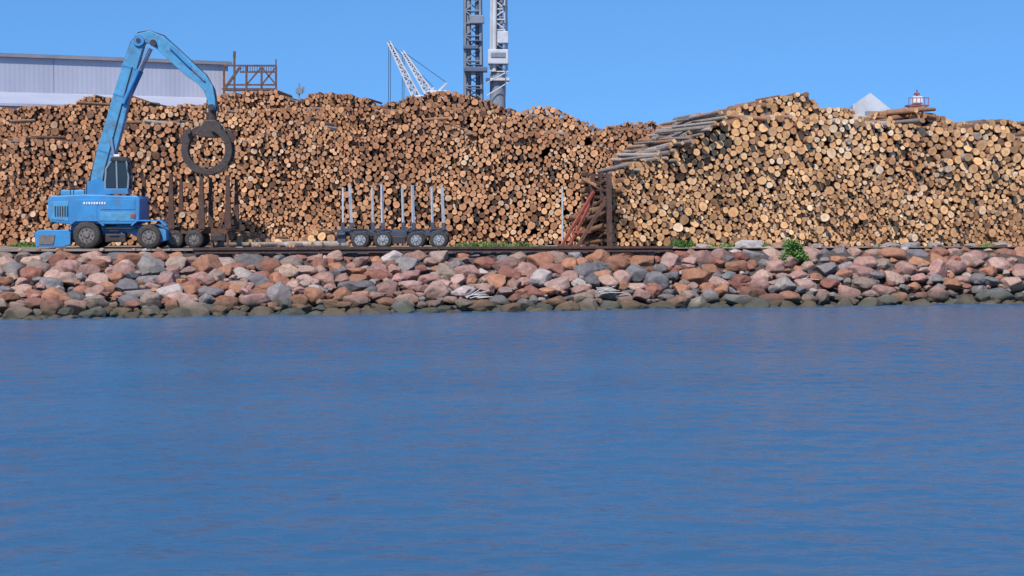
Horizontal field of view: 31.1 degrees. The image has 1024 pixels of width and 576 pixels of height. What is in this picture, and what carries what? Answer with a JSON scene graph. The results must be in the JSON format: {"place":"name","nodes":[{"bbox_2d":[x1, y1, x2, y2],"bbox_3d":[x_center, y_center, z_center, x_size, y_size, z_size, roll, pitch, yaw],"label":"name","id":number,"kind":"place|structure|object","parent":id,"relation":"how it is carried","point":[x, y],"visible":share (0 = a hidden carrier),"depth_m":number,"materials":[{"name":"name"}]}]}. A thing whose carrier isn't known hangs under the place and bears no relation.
{"place":"outdoors","nodes":[
{"label":"outdoors","id":0,"kind":"place"},
{"bbox_2d":[296,83,303,100],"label":"antenna mast","id":1,"kind":"object","parent":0,"point":[299,90],"visible":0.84,"depth_m":139.41,"materials":[{"name":"grey metal"}]},
{"bbox_2d":[0,303,1023,575],"bbox_3d":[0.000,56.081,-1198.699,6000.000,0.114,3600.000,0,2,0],"label":"water","id":2,"kind":"structure","parent":0,"point":[828,441],"depth_m":39.34,"materials":[{"name":"blue liquid"}]},
{"bbox_2d":[0,245,1023,250],"bbox_3d":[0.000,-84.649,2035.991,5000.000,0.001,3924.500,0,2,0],"label":"ground","id":3,"kind":"structure","parent":0,"point":[78,248],"depth_m":102.05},
{"bbox_2d":[0,53,232,108],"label":"warehouse","id":4,"kind":"structure","parent":3,"relation":"on","point":[27,80],"depth_m":151.22,"materials":[{"name":"white metal"}]},
{"bbox_2d":[34,30,235,248],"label":"material handler","id":5,"kind":"object","parent":3,"relation":"on","point":[98,212],"visible":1,"depth_m":99.31,"materials":[{"name":"blue paint"}]},
{"bbox_2d":[141,174,239,247],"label":"timber bunk trailer","id":6,"kind":"object","parent":3,"relation":"on","point":[181,236],"visible":0.99,"depth_m":99.97,"materials":[{"name":"metal"}]},
{"bbox_2d":[222,51,276,95],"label":"steel stair tower","id":7,"kind":"structure","parent":3,"relation":"on","point":[233,78],"depth_m":152.34,"materials":[{"name":"metal"}]},
{"bbox_2d":[213,230,349,247],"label":"log stack","id":8,"kind":"object","parent":3,"relation":"on","point":[322,238],"visible":0.93,"depth_m":102.72,"materials":[{"name":"brown wood"}]},
{"bbox_2d":[0,89,661,245],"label":"log pile","id":9,"kind":"object","parent":3,"relation":"on","point":[493,170],"visible":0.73,"depth_m":109.24,"materials":[{"name":"brown wood"}]},
{"bbox_2d":[335,184,448,246],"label":"log trailer","id":10,"kind":"object","parent":3,"relation":"on","point":[384,237],"visible":0.96,"depth_m":97.75,"materials":[{"name":"metal"}]},
{"bbox_2d":[387,41,433,102],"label":"dockside crane","id":11,"kind":"object","parent":3,"relation":"on","point":[398,61],"visible":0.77,"depth_m":298.36,"materials":[{"name":"white paint"}]},
{"bbox_2d":[401,50,446,97],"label":"dockside crane","id":12,"kind":"object","parent":3,"relation":"on","point":[413,68],"visible":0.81,"depth_m":298.33,"materials":[{"name":"white paint"}]},
{"bbox_2d":[463,0,486,100],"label":"harbour crane","id":13,"kind":"object","parent":3,"relation":"on","point":[478,70],"visible":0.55,"depth_m":277.48,"materials":[{"name":"grey paint"}]},
{"bbox_2d":[486,0,509,107],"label":"harbour crane","id":14,"kind":"object","parent":3,"relation":"on","point":[498,56],"visible":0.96,"depth_m":277.30,"materials":[{"name":"grey paint"}]},
{"bbox_2d":[8,238,992,247],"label":"grass","id":15,"kind":"structure","parent":3,"relation":"on","point":[682,244],"depth_m":102.71,"materials":[{"name":"green plant"}]},
{"bbox_2d":[558,187,562,245],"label":"marker pole","id":16,"kind":"object","parent":3,"relation":"on","point":[561,214],"visible":0.77,"depth_m":105.88,"materials":[{"name":"metal"}]},
{"bbox_2d":[559,171,627,245],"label":"timber rack","id":17,"kind":"object","parent":3,"relation":"on","point":[597,206],"visible":0.93,"depth_m":105.54,"materials":[{"name":"metal"}]},
{"bbox_2d":[591,92,1023,245],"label":"log pile","id":18,"kind":"object","parent":3,"relation":"on","point":[805,169],"visible":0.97,"depth_m":105.97,"materials":[{"name":"brown wood"}]},
{"bbox_2d":[848,93,889,116],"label":"storage tent","id":19,"kind":"object","parent":3,"relation":"on","point":[866,105],"visible":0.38,"depth_m":159.47,"materials":[{"name":"white fabric"}]},
{"bbox_2d":[0,0,1023,131],"label":"sky","id":20,"kind":"structure","parent":0,"point":[602,63],"materials":[{"name":"blue"}]},
{"bbox_2d":[1,247,1023,316],"bbox_3d":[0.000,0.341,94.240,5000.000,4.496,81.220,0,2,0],"label":"embankment","id":21,"kind":"structure","parent":0,"point":[960,292],"depth_m":98.26,"materials":[{"name":"stone"}]},
{"bbox_2d":[0,246,1023,319],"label":"riprap boulders","id":22,"kind":"object","parent":21,"relation":"on","point":[155,277],"visible":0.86,"depth_m":93.47,"materials":[{"name":"stone"}]},
{"bbox_2d":[193,246,672,253],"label":"crane rail","id":23,"kind":"object","parent":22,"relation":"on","point":[242,250],"visible":1,"depth_m":96.10,"materials":[{"name":"metal"}]},
{"bbox_2d":[465,277,818,298],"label":"driftwood","id":24,"kind":"object","parent":22,"relation":"on","point":[480,296],"visible":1,"depth_m":90.93,"materials":[{"name":"grey wood"}]},
{"bbox_2d":[18,240,1023,251],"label":"stone slabs","id":25,"kind":"structure","parent":21,"relation":"on","point":[748,243],"depth_m":102.71,"materials":[{"name":"stone"}]},
{"bbox_2d":[778,235,809,262],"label":"bush","id":26,"kind":"object","parent":21,"relation":"on","point":[792,248],"visible":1,"depth_m":99.15,"materials":[{"name":"green plant"}]},
{"bbox_2d":[905,90,928,112],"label":"signal tower","id":27,"kind":"structure","parent":0,"point":[916,100],"depth_m":169.01,"materials":[{"name":"white paint"}]}
]}

